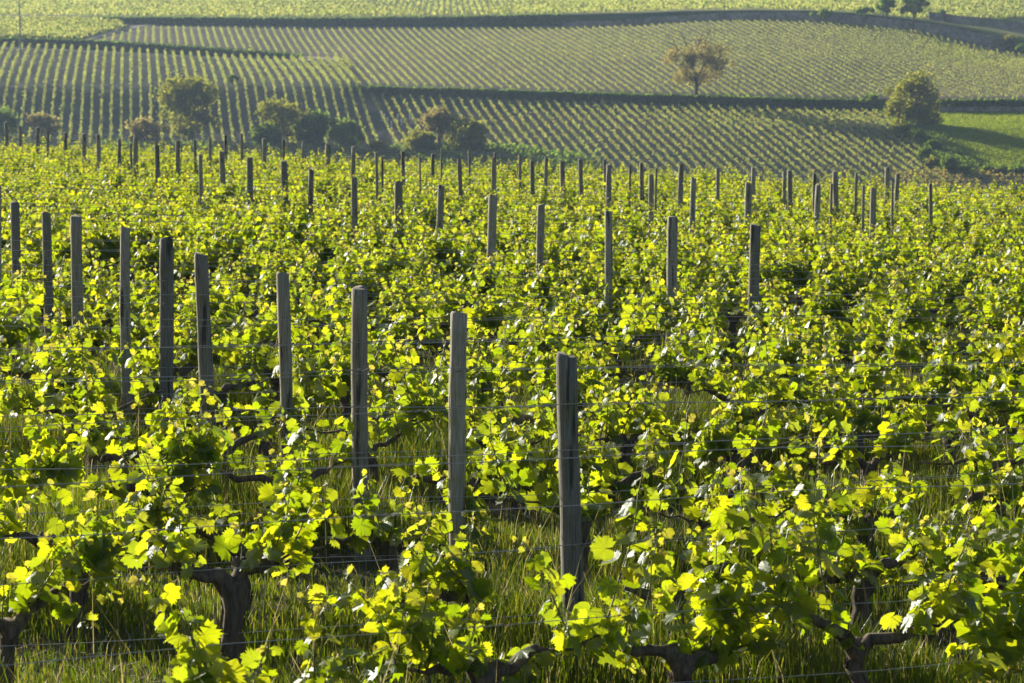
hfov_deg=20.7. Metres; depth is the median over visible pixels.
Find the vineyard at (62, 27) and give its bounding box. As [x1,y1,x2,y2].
[0,14,126,39]
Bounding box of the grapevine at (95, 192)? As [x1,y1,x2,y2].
[90,181,150,213]
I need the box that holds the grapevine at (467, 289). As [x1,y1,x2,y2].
[404,251,486,354]
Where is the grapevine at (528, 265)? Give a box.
[476,237,572,289]
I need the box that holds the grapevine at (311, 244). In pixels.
[242,221,324,270]
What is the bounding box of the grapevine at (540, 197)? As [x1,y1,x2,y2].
[508,177,555,215]
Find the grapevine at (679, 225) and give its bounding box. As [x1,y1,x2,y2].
[636,223,689,244]
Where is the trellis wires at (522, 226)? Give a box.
[50,206,1023,287]
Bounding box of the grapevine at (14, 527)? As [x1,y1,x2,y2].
[0,443,186,640]
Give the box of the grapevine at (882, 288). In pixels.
[848,267,908,319]
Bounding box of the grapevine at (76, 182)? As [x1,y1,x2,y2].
[27,168,95,196]
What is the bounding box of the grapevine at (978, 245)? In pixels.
[944,218,986,264]
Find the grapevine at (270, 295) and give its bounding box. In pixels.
[192,250,298,357]
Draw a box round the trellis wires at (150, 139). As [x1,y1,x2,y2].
[3,131,417,163]
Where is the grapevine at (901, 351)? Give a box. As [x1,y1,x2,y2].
[789,307,919,414]
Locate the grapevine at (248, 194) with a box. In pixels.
[226,191,285,249]
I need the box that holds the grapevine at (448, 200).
[404,175,454,210]
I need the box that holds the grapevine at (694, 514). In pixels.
[648,410,826,530]
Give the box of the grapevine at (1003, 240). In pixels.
[994,217,1009,250]
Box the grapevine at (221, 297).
[142,263,248,331]
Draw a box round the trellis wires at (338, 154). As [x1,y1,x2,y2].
[23,139,761,180]
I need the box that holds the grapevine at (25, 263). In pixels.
[1,241,36,279]
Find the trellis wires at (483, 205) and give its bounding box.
[22,198,996,276]
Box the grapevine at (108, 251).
[31,198,125,289]
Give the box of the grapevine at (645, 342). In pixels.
[589,289,663,369]
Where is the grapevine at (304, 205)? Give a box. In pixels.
[257,183,320,247]
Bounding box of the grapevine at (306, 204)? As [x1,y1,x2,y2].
[272,193,335,218]
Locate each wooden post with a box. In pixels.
[0,185,1,290]
[4,122,8,148]
[10,201,20,361]
[18,126,22,155]
[36,127,39,159]
[42,212,53,362]
[46,130,49,161]
[64,132,66,166]
[70,215,84,370]
[82,133,86,169]
[96,134,100,173]
[117,138,120,173]
[120,225,132,422]
[129,143,132,178]
[133,137,137,175]
[154,145,159,192]
[159,237,173,435]
[176,141,179,179]
[193,139,196,177]
[194,252,218,477]
[198,154,203,204]
[209,137,211,168]
[219,150,225,185]
[224,135,226,164]
[240,133,243,161]
[247,157,252,209]
[262,138,266,168]
[276,272,293,464]
[281,160,287,202]
[282,139,284,159]
[301,141,303,173]
[308,169,313,220]
[325,144,329,171]
[351,146,355,177]
[351,177,357,244]
[351,285,371,559]
[375,152,378,201]
[381,157,383,199]
[394,181,402,293]
[401,151,404,188]
[419,155,421,193]
[431,154,434,183]
[436,184,444,240]
[440,149,442,181]
[448,311,468,609]
[457,159,462,200]
[468,150,470,190]
[487,194,497,313]
[491,158,494,193]
[494,152,496,189]
[518,154,521,190]
[530,160,534,205]
[536,204,544,317]
[544,157,547,191]
[556,351,587,680]
[560,161,564,203]
[578,159,582,202]
[603,159,605,196]
[603,210,612,335]
[606,164,611,209]
[628,165,630,210]
[639,162,643,217]
[648,174,653,228]
[654,168,657,220]
[666,216,677,344]
[677,164,683,210]
[689,177,695,237]
[716,168,719,200]
[744,182,751,235]
[747,224,760,379]
[751,167,755,205]
[782,171,785,217]
[787,170,792,216]
[812,174,815,213]
[814,184,820,240]
[829,183,832,232]
[832,171,838,219]
[854,172,857,226]
[861,185,864,233]
[869,187,876,240]
[884,166,889,203]
[891,182,893,236]
[894,173,899,212]
[929,183,932,240]
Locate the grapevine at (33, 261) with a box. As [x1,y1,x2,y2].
[4,225,62,286]
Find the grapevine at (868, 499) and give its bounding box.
[771,454,927,584]
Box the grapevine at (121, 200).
[81,179,161,218]
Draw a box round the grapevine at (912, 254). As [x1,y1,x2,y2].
[871,242,939,278]
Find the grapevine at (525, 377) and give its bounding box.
[500,277,652,391]
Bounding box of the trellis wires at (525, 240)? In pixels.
[0,218,1000,312]
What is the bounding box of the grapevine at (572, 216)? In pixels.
[545,194,592,235]
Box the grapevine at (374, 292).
[327,234,417,324]
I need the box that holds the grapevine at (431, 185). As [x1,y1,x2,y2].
[404,178,454,201]
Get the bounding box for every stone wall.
[563,11,1004,48]
[928,11,1023,33]
[939,106,1023,111]
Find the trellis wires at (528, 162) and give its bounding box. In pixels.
[6,150,1023,185]
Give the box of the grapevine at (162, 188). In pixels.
[121,168,169,210]
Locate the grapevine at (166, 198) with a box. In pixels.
[158,189,186,217]
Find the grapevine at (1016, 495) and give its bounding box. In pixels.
[938,383,1023,552]
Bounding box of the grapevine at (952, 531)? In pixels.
[874,483,1023,635]
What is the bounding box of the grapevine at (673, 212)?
[641,198,701,232]
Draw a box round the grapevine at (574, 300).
[474,265,611,356]
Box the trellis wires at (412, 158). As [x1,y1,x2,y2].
[4,142,883,190]
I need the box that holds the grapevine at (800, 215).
[773,196,829,228]
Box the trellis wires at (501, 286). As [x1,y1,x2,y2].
[0,262,1023,384]
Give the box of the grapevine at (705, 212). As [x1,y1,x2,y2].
[639,199,706,236]
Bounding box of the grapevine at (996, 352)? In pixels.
[903,318,1019,484]
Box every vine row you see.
[0,41,14,81]
[0,42,6,57]
[0,42,22,138]
[8,43,31,138]
[16,44,40,144]
[26,42,47,142]
[40,44,56,140]
[49,44,64,139]
[57,44,73,143]
[68,45,81,140]
[78,45,89,143]
[88,46,98,146]
[99,46,107,140]
[109,46,115,140]
[118,47,123,141]
[128,48,133,142]
[135,26,139,41]
[137,47,143,117]
[144,24,147,42]
[146,48,152,136]
[151,25,155,42]
[155,49,163,142]
[159,25,162,43]
[163,50,174,144]
[166,26,170,43]
[171,48,183,141]
[174,25,178,44]
[180,50,189,81]
[182,25,187,45]
[189,51,204,145]
[190,26,195,44]
[197,26,204,46]
[197,51,214,142]
[205,26,212,46]
[206,50,223,140]
[212,26,220,47]
[214,53,235,144]
[218,26,228,47]
[222,54,245,143]
[227,26,236,48]
[231,54,253,144]
[234,26,245,48]
[240,53,262,124]
[242,26,252,49]
[247,54,270,119]
[249,26,261,50]
[256,26,269,50]
[256,53,287,142]
[264,26,277,51]
[264,54,296,143]
[271,27,285,51]
[273,56,301,129]
[279,27,293,52]
[282,55,309,112]
[286,27,302,54]
[290,55,328,143]
[293,26,311,54]
[299,54,337,145]
[301,27,318,55]
[308,56,341,120]
[309,27,328,56]
[316,28,361,83]
[316,55,349,119]
[323,27,370,83]
[325,56,368,143]
[331,28,379,83]
[333,55,378,141]
[338,27,388,84]
[342,56,351,67]
[345,28,397,84]
[354,27,408,85]
[361,27,417,85]
[368,27,427,85]
[371,93,401,147]
[376,28,435,85]
[381,93,408,145]
[383,27,445,85]
[390,94,412,133]
[391,27,454,85]
[398,27,464,86]
[400,93,445,166]
[405,27,474,87]
[409,94,452,163]
[413,27,483,86]
[419,95,465,165]
[421,28,492,87]
[428,27,502,87]
[428,95,453,135]
[435,27,511,87]
[438,95,484,161]
[443,27,520,88]
[447,95,462,118]
[450,28,529,88]
[456,95,493,144]
[457,27,539,88]
[465,27,549,88]
[466,96,501,144]
[473,28,559,89]
[475,96,515,146]
[480,27,567,90]
[486,97,526,147]
[487,27,577,89]
[494,27,585,90]
[495,98,538,151]
[502,27,596,90]
[505,98,559,166]
[509,27,605,90]
[514,97,571,165]
[517,27,614,91]
[524,26,624,92]
[524,96,576,160]
[532,27,635,91]
[533,97,596,170]
[540,27,644,91]
[543,99,613,177]
[547,27,652,91]
[552,99,623,174]
[554,27,661,92]
[562,26,670,92]
[562,100,634,175]
[569,26,681,93]
[572,99,648,180]
[576,26,691,93]
[581,101,652,174]
[583,26,700,93]
[590,99,663,174]
[592,26,709,92]
[599,25,718,92]
[600,99,677,177]
[607,26,728,94]
[611,100,691,178]
[614,25,738,94]
[619,101,698,174]
[621,25,748,94]
[628,24,756,94]
[629,102,707,174]
[636,25,766,94]
[639,102,714,170]
[643,25,776,96]
[649,102,734,178]
[650,23,784,94]
[658,23,794,96]
[660,103,747,180]
[665,22,804,95]
[668,103,760,182]
[672,22,813,96]
[678,103,771,183]
[680,21,822,96]
[687,21,832,97]
[687,104,779,178]
[695,20,840,95]
[696,103,792,183]
[701,21,850,96]
[706,104,803,181]
[709,20,859,97]
[716,20,866,95]
[717,105,812,182]
[723,19,878,96]
[725,106,825,184]
[732,20,888,97]
[735,105,839,183]
[738,19,895,95]
[745,106,851,183]
[746,19,894,90]
[754,19,894,87]
[755,106,861,185]
[761,19,897,84]
[764,105,869,185]
[768,19,935,96]
[774,107,884,186]
[776,20,943,96]
[783,20,952,96]
[784,107,894,184]
[791,20,963,97]
[793,108,904,184]
[798,20,970,95]
[804,107,919,185]
[805,20,981,96]
[813,21,991,96]
[813,107,928,185]
[821,22,999,95]
[823,108,938,187]
[828,21,1008,95]
[831,107,951,188]
[835,22,1018,96]
[841,108,960,188]
[843,24,1023,95]
[850,23,1023,91]
[852,108,920,148]
[858,24,1021,88]
[861,108,912,137]
[866,25,1023,86]
[871,109,894,120]
[873,26,1023,83]
[880,26,1023,81]
[884,167,1022,176]
[887,27,1023,78]
[894,27,1023,76]
[894,170,1023,180]
[901,175,1023,183]
[903,28,1023,74]
[908,180,1023,188]
[910,30,1022,71]
[913,30,1023,68]
[919,31,1023,67]
[925,32,1023,66]
[933,34,1022,65]
[940,36,1023,64]
[946,37,1023,63]
[953,39,1023,61]
[959,40,1023,61]
[966,42,1018,60]
[972,43,1022,59]
[980,45,1021,59]
[988,46,1023,58]
[995,48,1020,57]
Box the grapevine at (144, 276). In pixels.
[84,265,159,313]
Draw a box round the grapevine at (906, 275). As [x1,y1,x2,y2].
[866,258,952,315]
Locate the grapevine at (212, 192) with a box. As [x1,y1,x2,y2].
[195,188,242,220]
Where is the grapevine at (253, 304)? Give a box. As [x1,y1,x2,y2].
[174,262,266,327]
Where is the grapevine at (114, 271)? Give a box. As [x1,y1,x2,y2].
[64,239,148,329]
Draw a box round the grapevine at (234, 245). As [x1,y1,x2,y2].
[194,205,299,310]
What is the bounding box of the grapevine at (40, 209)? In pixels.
[9,197,79,229]
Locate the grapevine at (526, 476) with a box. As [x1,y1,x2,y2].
[478,399,666,588]
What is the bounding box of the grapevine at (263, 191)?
[238,179,274,201]
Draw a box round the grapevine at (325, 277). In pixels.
[297,234,408,296]
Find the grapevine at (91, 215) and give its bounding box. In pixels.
[57,192,131,227]
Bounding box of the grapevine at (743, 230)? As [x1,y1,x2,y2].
[712,212,786,287]
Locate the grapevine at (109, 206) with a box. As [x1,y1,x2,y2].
[78,188,150,227]
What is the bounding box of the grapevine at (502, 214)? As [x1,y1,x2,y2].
[452,194,520,230]
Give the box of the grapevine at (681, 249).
[616,224,716,293]
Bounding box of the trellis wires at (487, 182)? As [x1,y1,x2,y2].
[39,174,1023,226]
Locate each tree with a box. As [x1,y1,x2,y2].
[25,111,62,143]
[124,111,170,144]
[148,66,222,143]
[253,96,310,142]
[292,107,336,148]
[401,127,442,155]
[418,104,456,142]
[443,117,488,155]
[662,23,739,94]
[875,0,896,16]
[882,64,953,127]
[900,0,930,29]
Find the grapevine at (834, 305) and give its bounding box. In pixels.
[759,282,846,332]
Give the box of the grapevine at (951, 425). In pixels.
[918,404,1023,492]
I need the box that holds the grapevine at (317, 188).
[268,164,338,202]
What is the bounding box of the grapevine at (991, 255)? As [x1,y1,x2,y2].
[981,226,1023,277]
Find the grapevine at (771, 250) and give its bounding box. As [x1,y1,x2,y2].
[733,229,805,269]
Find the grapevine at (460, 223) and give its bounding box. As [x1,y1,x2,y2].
[435,216,511,249]
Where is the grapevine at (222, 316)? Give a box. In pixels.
[150,265,243,374]
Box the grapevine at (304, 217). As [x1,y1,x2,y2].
[243,185,335,250]
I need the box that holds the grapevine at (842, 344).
[815,287,902,391]
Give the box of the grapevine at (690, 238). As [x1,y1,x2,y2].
[665,224,728,254]
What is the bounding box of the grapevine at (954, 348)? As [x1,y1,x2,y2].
[929,316,1016,398]
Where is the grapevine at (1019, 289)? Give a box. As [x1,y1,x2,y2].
[975,258,1023,326]
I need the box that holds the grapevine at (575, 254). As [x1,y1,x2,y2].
[524,222,596,291]
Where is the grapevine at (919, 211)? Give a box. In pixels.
[898,204,939,226]
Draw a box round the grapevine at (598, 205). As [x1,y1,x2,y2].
[590,185,631,231]
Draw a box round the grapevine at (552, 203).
[546,198,595,234]
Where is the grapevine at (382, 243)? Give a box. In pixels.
[336,203,408,291]
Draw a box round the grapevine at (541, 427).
[465,370,588,507]
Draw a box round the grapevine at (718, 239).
[712,225,769,310]
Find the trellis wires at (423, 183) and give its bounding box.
[0,163,1000,213]
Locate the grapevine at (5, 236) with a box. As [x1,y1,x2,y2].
[1,230,70,291]
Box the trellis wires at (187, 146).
[4,134,483,166]
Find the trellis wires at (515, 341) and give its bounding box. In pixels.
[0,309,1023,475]
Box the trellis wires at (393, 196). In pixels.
[0,177,1015,232]
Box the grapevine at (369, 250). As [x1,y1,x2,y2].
[278,222,385,305]
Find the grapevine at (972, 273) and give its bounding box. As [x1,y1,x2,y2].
[944,240,1014,334]
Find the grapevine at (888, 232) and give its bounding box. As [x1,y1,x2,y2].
[864,214,891,239]
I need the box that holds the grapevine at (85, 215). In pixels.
[55,204,125,230]
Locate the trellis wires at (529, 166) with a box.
[23,147,1018,187]
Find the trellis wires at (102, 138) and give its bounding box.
[3,132,278,155]
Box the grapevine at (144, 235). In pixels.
[92,196,168,301]
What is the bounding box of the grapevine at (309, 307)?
[231,266,319,346]
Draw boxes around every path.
[82,24,151,39]
[301,56,343,60]
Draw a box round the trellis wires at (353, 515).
[0,443,1023,682]
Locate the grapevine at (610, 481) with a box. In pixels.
[548,419,669,536]
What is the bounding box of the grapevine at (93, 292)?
[0,248,131,315]
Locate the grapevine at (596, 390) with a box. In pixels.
[534,350,655,449]
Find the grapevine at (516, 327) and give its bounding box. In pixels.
[497,286,588,391]
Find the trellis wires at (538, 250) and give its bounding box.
[0,227,1023,326]
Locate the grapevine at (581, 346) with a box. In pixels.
[465,314,597,431]
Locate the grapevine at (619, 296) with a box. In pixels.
[524,259,641,316]
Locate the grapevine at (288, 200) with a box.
[278,180,320,215]
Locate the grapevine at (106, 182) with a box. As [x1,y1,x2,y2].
[39,166,115,206]
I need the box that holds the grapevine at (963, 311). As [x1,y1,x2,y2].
[954,279,1008,358]
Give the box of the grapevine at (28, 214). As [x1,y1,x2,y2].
[1,189,70,234]
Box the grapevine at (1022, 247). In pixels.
[1004,239,1023,258]
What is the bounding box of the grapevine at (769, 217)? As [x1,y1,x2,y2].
[755,203,776,225]
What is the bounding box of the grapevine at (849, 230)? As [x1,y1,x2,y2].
[818,220,877,299]
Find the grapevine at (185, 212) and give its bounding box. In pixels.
[167,202,192,222]
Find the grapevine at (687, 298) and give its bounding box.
[648,266,737,388]
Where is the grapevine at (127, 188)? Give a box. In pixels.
[92,169,164,207]
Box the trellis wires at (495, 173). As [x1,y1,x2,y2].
[17,153,1009,195]
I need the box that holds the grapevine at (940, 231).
[932,208,990,253]
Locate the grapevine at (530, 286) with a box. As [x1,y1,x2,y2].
[476,254,567,335]
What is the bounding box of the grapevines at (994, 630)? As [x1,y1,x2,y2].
[0,134,1023,682]
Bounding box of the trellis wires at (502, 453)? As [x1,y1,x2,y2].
[0,397,1023,646]
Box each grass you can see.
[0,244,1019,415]
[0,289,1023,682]
[873,102,983,173]
[932,112,1023,169]
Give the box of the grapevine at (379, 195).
[360,185,421,213]
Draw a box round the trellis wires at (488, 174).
[0,155,1023,184]
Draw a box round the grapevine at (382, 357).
[316,328,428,401]
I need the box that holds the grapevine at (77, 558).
[0,473,147,682]
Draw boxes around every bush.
[0,104,20,141]
[227,74,238,83]
[249,121,282,147]
[330,117,366,149]
[359,139,398,157]
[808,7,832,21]
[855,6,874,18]
[858,92,881,108]
[891,123,908,136]
[913,128,926,140]
[915,145,938,160]
[922,139,942,149]
[924,154,940,168]
[937,9,946,13]
[939,154,959,175]
[958,164,970,174]
[981,163,995,175]
[993,15,1007,20]
[995,165,1009,176]
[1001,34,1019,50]
[1008,163,1023,176]
[1013,43,1023,54]
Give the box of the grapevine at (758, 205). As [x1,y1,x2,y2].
[736,196,781,239]
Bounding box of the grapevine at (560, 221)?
[548,204,598,276]
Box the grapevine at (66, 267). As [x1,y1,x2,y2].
[9,253,109,333]
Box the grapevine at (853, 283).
[794,233,904,309]
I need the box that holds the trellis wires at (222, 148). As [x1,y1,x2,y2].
[0,133,504,165]
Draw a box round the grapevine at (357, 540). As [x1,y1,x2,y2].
[274,451,500,585]
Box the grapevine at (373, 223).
[335,208,381,246]
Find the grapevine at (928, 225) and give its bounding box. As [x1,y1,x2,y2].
[887,209,954,247]
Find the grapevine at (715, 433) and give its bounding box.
[689,391,804,510]
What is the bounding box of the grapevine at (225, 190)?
[203,164,272,208]
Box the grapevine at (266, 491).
[116,409,328,629]
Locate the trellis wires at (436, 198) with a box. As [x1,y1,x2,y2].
[1,193,1018,269]
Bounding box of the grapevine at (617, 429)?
[578,372,689,499]
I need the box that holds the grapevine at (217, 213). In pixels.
[194,198,236,231]
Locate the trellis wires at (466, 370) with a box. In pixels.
[0,333,1023,522]
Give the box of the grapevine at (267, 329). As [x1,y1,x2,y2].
[174,293,302,378]
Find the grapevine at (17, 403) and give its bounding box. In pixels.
[0,340,161,480]
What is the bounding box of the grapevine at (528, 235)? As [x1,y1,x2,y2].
[485,205,556,250]
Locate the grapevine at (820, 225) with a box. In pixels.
[809,208,841,235]
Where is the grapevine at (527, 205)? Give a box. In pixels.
[517,192,554,227]
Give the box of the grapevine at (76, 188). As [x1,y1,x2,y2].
[18,177,78,200]
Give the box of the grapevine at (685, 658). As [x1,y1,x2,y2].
[602,528,818,682]
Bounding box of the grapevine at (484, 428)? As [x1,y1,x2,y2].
[390,403,537,493]
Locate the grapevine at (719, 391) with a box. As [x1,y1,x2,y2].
[684,302,823,461]
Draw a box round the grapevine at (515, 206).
[477,192,526,221]
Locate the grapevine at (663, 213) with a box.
[657,197,709,227]
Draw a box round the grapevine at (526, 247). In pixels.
[515,221,576,271]
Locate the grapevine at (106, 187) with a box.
[80,180,125,197]
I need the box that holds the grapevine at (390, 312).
[317,264,442,376]
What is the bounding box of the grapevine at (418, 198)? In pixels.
[404,182,433,221]
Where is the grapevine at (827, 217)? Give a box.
[820,202,849,226]
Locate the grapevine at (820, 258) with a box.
[798,220,905,309]
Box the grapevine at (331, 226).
[313,197,370,238]
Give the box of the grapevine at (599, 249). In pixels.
[574,226,631,266]
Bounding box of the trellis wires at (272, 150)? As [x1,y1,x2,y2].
[0,136,650,171]
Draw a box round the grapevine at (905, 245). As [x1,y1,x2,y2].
[871,210,927,270]
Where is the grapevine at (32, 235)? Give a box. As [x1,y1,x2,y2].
[7,210,96,264]
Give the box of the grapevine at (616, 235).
[571,220,629,258]
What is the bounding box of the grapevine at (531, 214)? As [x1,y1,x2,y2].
[497,196,547,239]
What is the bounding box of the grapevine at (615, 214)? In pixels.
[591,200,647,223]
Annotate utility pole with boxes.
[19,0,20,56]
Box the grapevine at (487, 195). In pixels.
[460,179,513,221]
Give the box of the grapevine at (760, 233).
[724,220,790,267]
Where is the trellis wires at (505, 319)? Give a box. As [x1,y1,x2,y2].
[3,292,1023,438]
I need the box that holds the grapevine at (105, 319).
[33,269,140,362]
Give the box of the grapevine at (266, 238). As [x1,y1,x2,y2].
[240,233,281,293]
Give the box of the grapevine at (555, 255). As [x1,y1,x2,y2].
[496,224,577,276]
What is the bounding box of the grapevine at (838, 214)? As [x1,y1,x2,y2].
[832,205,890,233]
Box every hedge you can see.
[0,36,305,57]
[94,12,564,26]
[355,83,863,109]
[936,96,1023,106]
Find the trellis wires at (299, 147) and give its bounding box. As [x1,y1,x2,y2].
[14,140,830,182]
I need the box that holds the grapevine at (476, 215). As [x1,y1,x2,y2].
[420,189,478,235]
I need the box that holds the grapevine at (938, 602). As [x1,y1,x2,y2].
[708,438,985,682]
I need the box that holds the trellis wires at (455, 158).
[30,149,1018,195]
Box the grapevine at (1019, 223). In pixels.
[974,212,1023,235]
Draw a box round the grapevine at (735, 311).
[678,274,768,349]
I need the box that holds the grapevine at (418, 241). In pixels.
[403,228,473,280]
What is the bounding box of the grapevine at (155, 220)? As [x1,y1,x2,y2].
[152,200,238,254]
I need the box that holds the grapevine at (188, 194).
[176,181,210,209]
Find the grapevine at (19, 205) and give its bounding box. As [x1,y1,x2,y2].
[1,194,26,218]
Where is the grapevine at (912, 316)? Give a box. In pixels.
[822,253,938,359]
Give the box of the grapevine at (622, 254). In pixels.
[555,235,647,298]
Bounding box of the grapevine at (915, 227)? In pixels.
[876,211,933,259]
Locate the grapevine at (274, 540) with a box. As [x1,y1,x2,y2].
[132,480,344,681]
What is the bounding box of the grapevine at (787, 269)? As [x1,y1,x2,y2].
[732,232,816,299]
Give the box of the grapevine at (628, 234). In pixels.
[619,224,682,270]
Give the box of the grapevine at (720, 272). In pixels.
[682,245,738,309]
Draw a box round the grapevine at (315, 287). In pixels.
[248,251,326,341]
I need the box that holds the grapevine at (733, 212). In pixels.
[706,191,753,227]
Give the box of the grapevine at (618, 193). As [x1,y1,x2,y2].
[589,187,644,217]
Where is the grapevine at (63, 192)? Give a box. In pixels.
[17,186,88,208]
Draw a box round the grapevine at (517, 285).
[475,240,531,339]
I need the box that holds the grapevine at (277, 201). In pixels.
[239,185,293,232]
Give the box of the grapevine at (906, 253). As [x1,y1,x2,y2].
[858,232,952,310]
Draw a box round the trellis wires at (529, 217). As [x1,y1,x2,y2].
[1,212,1023,300]
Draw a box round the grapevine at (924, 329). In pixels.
[890,296,993,363]
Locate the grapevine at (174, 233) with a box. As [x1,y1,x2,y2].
[165,217,223,283]
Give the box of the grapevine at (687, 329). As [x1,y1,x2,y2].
[631,288,763,403]
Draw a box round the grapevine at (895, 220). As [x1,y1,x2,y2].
[879,198,926,235]
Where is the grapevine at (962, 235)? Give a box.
[913,216,986,259]
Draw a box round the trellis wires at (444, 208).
[8,189,994,242]
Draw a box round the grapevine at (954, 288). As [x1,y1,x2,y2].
[879,248,996,339]
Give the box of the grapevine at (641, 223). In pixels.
[600,199,655,244]
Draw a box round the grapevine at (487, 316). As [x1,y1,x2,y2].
[378,286,523,388]
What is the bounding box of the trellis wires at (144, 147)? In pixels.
[0,131,347,165]
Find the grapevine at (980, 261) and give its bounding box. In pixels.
[934,249,1004,319]
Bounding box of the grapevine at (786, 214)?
[751,199,792,239]
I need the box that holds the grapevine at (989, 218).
[953,210,1001,230]
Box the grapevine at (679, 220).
[652,208,699,240]
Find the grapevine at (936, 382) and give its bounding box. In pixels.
[876,351,977,453]
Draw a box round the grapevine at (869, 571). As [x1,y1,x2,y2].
[775,462,932,657]
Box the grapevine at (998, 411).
[979,358,1023,446]
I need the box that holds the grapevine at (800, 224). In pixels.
[787,204,835,236]
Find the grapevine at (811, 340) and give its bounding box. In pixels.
[744,290,825,360]
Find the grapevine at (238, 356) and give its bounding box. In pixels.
[222,312,316,420]
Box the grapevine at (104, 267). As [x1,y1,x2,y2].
[92,228,140,275]
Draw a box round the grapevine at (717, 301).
[677,278,727,347]
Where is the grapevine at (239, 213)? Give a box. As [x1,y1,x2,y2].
[211,197,273,226]
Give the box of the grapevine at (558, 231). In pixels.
[522,208,586,248]
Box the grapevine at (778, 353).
[749,310,840,417]
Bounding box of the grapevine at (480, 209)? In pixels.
[428,186,495,219]
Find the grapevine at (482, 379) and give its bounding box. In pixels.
[385,321,538,439]
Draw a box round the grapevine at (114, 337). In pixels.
[46,272,159,376]
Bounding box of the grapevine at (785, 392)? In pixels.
[690,321,824,490]
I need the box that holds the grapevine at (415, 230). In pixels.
[391,211,448,249]
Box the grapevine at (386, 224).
[377,207,430,235]
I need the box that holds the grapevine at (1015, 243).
[985,222,1023,263]
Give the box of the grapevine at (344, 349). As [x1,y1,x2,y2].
[257,298,407,433]
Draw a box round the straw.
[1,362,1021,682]
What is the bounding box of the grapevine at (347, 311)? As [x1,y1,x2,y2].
[309,281,397,361]
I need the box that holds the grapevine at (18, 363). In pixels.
[0,311,92,404]
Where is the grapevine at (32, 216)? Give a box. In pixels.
[2,197,41,280]
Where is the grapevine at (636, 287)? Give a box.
[604,236,693,303]
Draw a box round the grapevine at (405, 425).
[293,344,448,494]
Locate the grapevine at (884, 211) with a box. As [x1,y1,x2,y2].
[864,203,896,225]
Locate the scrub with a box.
[89,135,601,175]
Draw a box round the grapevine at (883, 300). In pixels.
[801,272,894,363]
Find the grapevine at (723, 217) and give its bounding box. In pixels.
[683,195,742,235]
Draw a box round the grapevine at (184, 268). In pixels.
[157,224,258,291]
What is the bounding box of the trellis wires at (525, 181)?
[14,162,1011,207]
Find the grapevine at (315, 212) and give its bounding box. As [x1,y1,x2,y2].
[282,193,350,228]
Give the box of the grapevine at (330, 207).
[305,194,350,213]
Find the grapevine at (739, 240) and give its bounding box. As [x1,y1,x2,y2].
[689,224,748,263]
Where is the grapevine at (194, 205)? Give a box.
[187,191,231,229]
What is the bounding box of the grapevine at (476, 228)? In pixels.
[428,209,487,241]
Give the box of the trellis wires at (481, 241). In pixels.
[0,239,1001,344]
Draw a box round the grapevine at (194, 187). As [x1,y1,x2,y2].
[181,166,233,204]
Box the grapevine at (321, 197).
[288,180,325,208]
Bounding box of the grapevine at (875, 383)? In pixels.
[778,342,895,451]
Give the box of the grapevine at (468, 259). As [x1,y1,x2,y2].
[431,213,484,307]
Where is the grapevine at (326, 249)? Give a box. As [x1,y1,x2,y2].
[306,210,371,269]
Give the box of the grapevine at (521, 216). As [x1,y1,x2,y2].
[497,200,554,224]
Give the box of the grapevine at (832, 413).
[790,369,901,492]
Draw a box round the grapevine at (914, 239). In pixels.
[876,225,924,262]
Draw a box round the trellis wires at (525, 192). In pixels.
[7,171,1023,222]
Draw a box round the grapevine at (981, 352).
[921,324,1007,413]
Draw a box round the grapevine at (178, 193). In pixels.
[172,179,217,217]
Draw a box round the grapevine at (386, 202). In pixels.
[368,190,446,224]
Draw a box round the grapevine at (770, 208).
[739,179,781,221]
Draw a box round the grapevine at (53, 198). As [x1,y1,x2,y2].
[20,174,114,219]
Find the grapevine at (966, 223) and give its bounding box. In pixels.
[932,192,974,233]
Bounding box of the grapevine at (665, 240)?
[645,221,696,260]
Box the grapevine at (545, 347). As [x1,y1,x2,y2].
[522,319,613,400]
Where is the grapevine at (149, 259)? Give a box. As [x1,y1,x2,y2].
[130,219,204,279]
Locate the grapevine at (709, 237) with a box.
[689,215,749,251]
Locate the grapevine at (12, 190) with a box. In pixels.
[1,175,50,209]
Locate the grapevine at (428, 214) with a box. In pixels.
[403,186,479,235]
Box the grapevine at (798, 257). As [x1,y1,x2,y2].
[761,234,810,314]
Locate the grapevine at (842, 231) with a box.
[826,215,880,253]
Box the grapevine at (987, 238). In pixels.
[972,207,1023,253]
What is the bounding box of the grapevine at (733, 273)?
[677,226,773,291]
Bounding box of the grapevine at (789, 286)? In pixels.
[745,272,824,320]
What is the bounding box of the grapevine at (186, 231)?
[126,198,219,293]
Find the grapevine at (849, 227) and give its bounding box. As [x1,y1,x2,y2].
[819,210,886,242]
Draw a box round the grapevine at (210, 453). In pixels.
[159,395,378,567]
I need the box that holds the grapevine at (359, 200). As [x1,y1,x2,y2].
[316,184,374,224]
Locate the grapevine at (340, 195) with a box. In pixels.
[324,185,362,210]
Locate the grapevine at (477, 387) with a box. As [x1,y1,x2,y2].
[367,333,506,463]
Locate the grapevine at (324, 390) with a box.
[172,338,348,465]
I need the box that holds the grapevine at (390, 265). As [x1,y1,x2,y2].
[373,218,465,287]
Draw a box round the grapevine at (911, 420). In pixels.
[784,400,930,515]
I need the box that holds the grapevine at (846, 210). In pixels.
[806,196,865,226]
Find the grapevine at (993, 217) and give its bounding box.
[981,209,1015,236]
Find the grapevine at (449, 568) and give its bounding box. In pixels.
[297,501,494,682]
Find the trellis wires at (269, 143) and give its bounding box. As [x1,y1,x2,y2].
[14,135,633,174]
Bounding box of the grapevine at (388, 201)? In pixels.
[335,191,389,217]
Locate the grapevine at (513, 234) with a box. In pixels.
[457,204,528,266]
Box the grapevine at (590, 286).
[524,233,614,314]
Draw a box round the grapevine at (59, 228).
[49,203,128,278]
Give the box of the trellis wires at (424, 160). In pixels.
[5,143,961,188]

